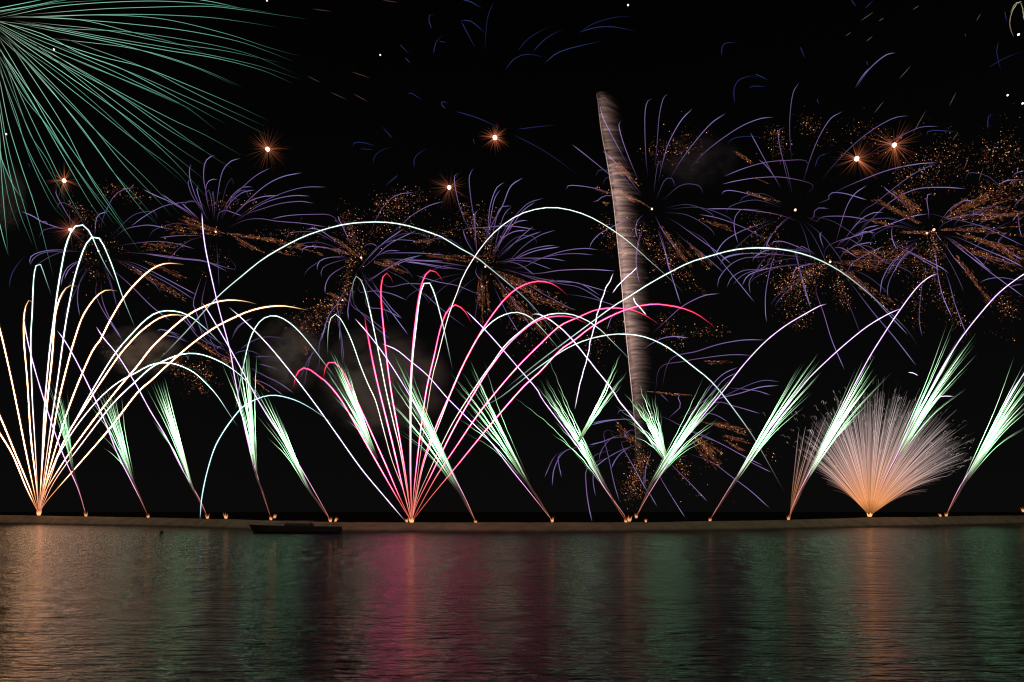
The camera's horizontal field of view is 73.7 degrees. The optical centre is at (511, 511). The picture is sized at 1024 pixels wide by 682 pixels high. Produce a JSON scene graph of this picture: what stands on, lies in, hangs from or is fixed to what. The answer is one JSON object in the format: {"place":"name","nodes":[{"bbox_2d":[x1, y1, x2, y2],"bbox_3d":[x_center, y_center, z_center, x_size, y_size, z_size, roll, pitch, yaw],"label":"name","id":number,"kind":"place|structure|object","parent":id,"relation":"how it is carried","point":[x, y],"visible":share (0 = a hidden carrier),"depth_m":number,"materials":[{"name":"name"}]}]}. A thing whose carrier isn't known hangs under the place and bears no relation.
{"place":"outdoors","nodes":[
{"label":"outdoors","id":0,"kind":"place"},
{"bbox_2d":[0,166,33,286],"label":"shell burst","id":1,"kind":"object","parent":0,"point":[22,258],"visible":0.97,"depth_m":436.03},
{"bbox_2d":[235,315,339,408],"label":"comet","id":2,"kind":"object","parent":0,"point":[249,341],"visible":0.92,"depth_m":245.73,"materials":[{"name":"white"}]},
{"bbox_2d":[0,524,1023,681],"bbox_3d":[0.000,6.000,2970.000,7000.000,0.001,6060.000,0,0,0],"label":"water","id":3,"kind":"structure","parent":0,"point":[91,603],"depth_m":43.65,"materials":[{"name":"black liquid"}]},
{"bbox_2d":[249,520,341,533],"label":"moored boat","id":4,"kind":"object","parent":3,"relation":"on","point":[295,528],"visible":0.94,"depth_m":187.30,"materials":[{"name":"black paint"}]},
{"bbox_2d":[0,515,1023,531],"bbox_3d":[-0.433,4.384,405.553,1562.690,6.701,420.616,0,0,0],"label":"sandbank","id":5,"kind":"structure","parent":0,"point":[567,526],"depth_m":233.24,"materials":[{"name":"brown sand"}]},
{"bbox_2d":[24,322,87,515],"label":"mine burst","id":6,"kind":"object","parent":5,"relation":"on","point":[69,452],"visible":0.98,"depth_m":317.16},
{"bbox_2d":[58,332,149,517],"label":"mine burst","id":7,"kind":"object","parent":5,"relation":"on","point":[127,464],"visible":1,"depth_m":294.53,"materials":[{"name":"white"}]},
{"bbox_2d":[97,328,208,518],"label":"mine burst","id":8,"kind":"object","parent":5,"relation":"on","point":[178,445],"visible":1,"depth_m":264.51,"materials":[{"name":"white"}]},
{"bbox_2d":[0,225,305,514],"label":"comet fan","id":9,"kind":"object","parent":5,"relation":"on","point":[38,509],"visible":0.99,"depth_m":338.26},
{"bbox_2d":[202,218,271,519],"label":"mine burst","id":10,"kind":"object","parent":5,"relation":"on","point":[252,440],"visible":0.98,"depth_m":232.06,"materials":[{"name":"white"}]},
{"bbox_2d":[200,395,328,515],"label":"comet","id":11,"kind":"object","parent":5,"relation":"on","point":[226,427],"visible":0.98,"depth_m":229.58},
{"bbox_2d":[202,303,331,521],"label":"mine burst","id":12,"kind":"object","parent":5,"relation":"on","point":[299,468],"visible":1,"depth_m":219.09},
{"bbox_2d":[230,308,401,516],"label":"comet","id":13,"kind":"object","parent":5,"relation":"on","point":[321,412],"visible":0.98,"depth_m":227.84,"materials":[{"name":"white"}]},
{"bbox_2d":[323,351,407,521],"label":"mine burst","id":14,"kind":"object","parent":5,"relation":"on","point":[365,434],"visible":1,"depth_m":212.95,"materials":[{"name":"white"}]},
{"bbox_2d":[356,320,476,521],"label":"mine burst","id":15,"kind":"object","parent":5,"relation":"on","point":[448,469],"visible":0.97,"depth_m":213.25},
{"bbox_2d":[384,344,553,521],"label":"mine burst","id":16,"kind":"object","parent":5,"relation":"on","point":[519,466],"visible":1,"depth_m":212.69,"materials":[{"name":"white"}]},
{"bbox_2d":[293,207,713,522],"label":"comet fan","id":17,"kind":"object","parent":5,"relation":"on","point":[411,520],"visible":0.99,"depth_m":212.97},
{"bbox_2d":[468,313,626,521],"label":"mine burst","id":18,"kind":"object","parent":5,"relation":"on","point":[575,435],"visible":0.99,"depth_m":214.26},
{"bbox_2d":[576,353,625,447],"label":"mine burst","id":19,"kind":"object","parent":18,"relation":"attached to","point":[590,423],"visible":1,"depth_m":211.84,"materials":[{"name":"green"}]},
{"bbox_2d":[635,304,824,517],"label":"mine burst","id":20,"kind":"object","parent":5,"relation":"on","point":[675,448],"visible":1,"depth_m":214.36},
{"bbox_2d":[709,309,898,520],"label":"mine burst","id":21,"kind":"object","parent":5,"relation":"on","point":[753,450],"visible":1,"depth_m":228.08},
{"bbox_2d":[787,273,937,519],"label":"mine burst","id":22,"kind":"object","parent":5,"relation":"on","point":[809,473],"visible":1,"depth_m":247.73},
{"bbox_2d":[945,358,1023,515],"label":"mine burst","id":23,"kind":"object","parent":5,"relation":"on","point":[977,460],"visible":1,"depth_m":307.26,"materials":[{"name":"white"}]},
{"bbox_2d":[0,512,1023,522],"bbox_3d":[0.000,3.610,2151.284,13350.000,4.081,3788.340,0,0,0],"label":"land","id":24,"kind":"structure","parent":0,"point":[529,517],"depth_m":970.46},
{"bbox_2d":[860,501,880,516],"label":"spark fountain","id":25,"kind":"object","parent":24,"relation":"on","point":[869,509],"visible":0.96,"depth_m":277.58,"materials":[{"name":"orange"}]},
{"bbox_2d":[871,274,1023,507],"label":"mine burst","id":26,"kind":"object","parent":25,"relation":"on","point":[907,437],"visible":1,"depth_m":277.07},
{"bbox_2d":[0,0,1023,511],"label":"sky","id":27,"kind":"structure","parent":0,"point":[675,48],"materials":[{"name":"black"}]},
{"bbox_2d":[21,184,240,340],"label":"shell burst","id":28,"kind":"object","parent":27,"relation":"in","point":[148,279],"visible":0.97,"depth_m":385.24,"materials":[{"name":"purple"}]},
{"bbox_2d":[0,0,303,273],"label":"palm burst","id":29,"kind":"object","parent":27,"relation":"in","point":[46,125],"visible":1,"depth_m":303.57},
{"bbox_2d":[133,155,337,330],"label":"shell burst","id":30,"kind":"object","parent":27,"relation":"in","point":[207,228],"visible":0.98,"depth_m":368.65,"materials":[{"name":"purple"}]},
{"bbox_2d":[156,314,326,396],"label":"shell burst","id":31,"kind":"object","parent":27,"relation":"in","point":[206,347],"visible":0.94,"depth_m":377.28,"materials":[{"name":"purple"}]},
{"bbox_2d":[308,0,393,101],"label":"falling embers","id":32,"kind":"object","parent":27,"relation":"in","point":[350,71],"visible":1,"depth_m":404.30},
{"bbox_2d":[273,184,448,364],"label":"shell burst","id":33,"kind":"object","parent":27,"relation":"in","point":[429,240],"visible":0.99,"depth_m":362.94,"materials":[{"name":"purple"}]},
{"bbox_2d":[161,222,565,356],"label":"comet","id":34,"kind":"object","parent":27,"relation":"in","point":[346,224],"visible":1,"depth_m":255.53,"materials":[{"name":"white"}]},
{"bbox_2d":[353,93,426,185],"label":"shell burst","id":35,"kind":"object","parent":27,"relation":"in","point":[389,147],"visible":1,"depth_m":408.23,"materials":[{"name":"purple"}]},
{"bbox_2d":[369,168,615,358],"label":"shell burst","id":36,"kind":"object","parent":27,"relation":"in","point":[513,282],"visible":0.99,"depth_m":356.33,"materials":[{"name":"purple"}]},
{"bbox_2d":[400,0,636,177],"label":"shell burst","id":37,"kind":"object","parent":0,"point":[519,56],"visible":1,"depth_m":418.54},
{"bbox_2d":[575,277,611,406],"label":"comet","id":38,"kind":"object","parent":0,"point":[590,340],"visible":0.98,"depth_m":227.90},
{"bbox_2d":[532,314,656,451],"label":"comet","id":39,"kind":"object","parent":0,"point":[601,376],"visible":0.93,"depth_m":227.93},
{"bbox_2d":[620,382,671,465],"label":"mine burst","id":40,"kind":"object","parent":39,"relation":"attached to","point":[661,447],"visible":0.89,"depth_m":228.35,"materials":[{"name":"white"}]},
{"bbox_2d":[596,94,635,438],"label":"glitter column","id":41,"kind":"structure","parent":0,"point":[619,261],"depth_m":231.93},
{"bbox_2d":[481,334,784,491],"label":"comet","id":42,"kind":"object","parent":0,"point":[665,346],"visible":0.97,"depth_m":243.78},
{"bbox_2d":[544,293,778,519],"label":"shell burst","id":43,"kind":"object","parent":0,"point":[705,448],"visible":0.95,"depth_m":345.20,"materials":[{"name":"purple"}]},
{"bbox_2d":[566,94,770,327],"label":"shell burst","id":44,"kind":"object","parent":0,"point":[630,197],"visible":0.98,"depth_m":348.67,"materials":[{"name":"purple"}]},
{"bbox_2d":[505,247,916,388],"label":"comet","id":45,"kind":"object","parent":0,"point":[699,259],"visible":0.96,"depth_m":270.95,"materials":[{"name":"white"}]},
{"bbox_2d":[721,42,891,165],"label":"shell burst","id":46,"kind":"object","parent":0,"point":[766,86],"visible":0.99,"depth_m":425.57,"materials":[{"name":"purple"}]},
{"bbox_2d":[699,68,936,320],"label":"shell burst","id":47,"kind":"object","parent":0,"point":[752,194],"visible":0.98,"depth_m":371.86,"materials":[{"name":"purple"}]},
{"bbox_2d":[720,163,964,369],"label":"shell burst","id":48,"kind":"object","parent":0,"point":[848,274],"visible":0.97,"depth_m":364.45,"materials":[{"name":"purple"}]},
{"bbox_2d":[846,6,982,181],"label":"falling embers","id":49,"kind":"object","parent":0,"point":[903,74],"visible":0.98,"depth_m":413.59},
{"bbox_2d":[843,123,1023,334],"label":"shell burst","id":50,"kind":"object","parent":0,"point":[902,197],"visible":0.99,"depth_m":343.02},
{"bbox_2d":[851,0,1022,135],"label":"shell burst","id":51,"kind":"object","parent":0,"point":[988,67],"visible":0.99,"depth_m":424.51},
{"bbox_2d":[938,103,1023,343],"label":"shell burst","id":52,"kind":"object","parent":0,"point":[1008,254],"visible":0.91,"depth_m":392.56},
{"bbox_2d":[1009,1,1023,36],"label":"comet","id":53,"kind":"object","parent":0,"point":[1012,11],"visible":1,"depth_m":359.87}
]}

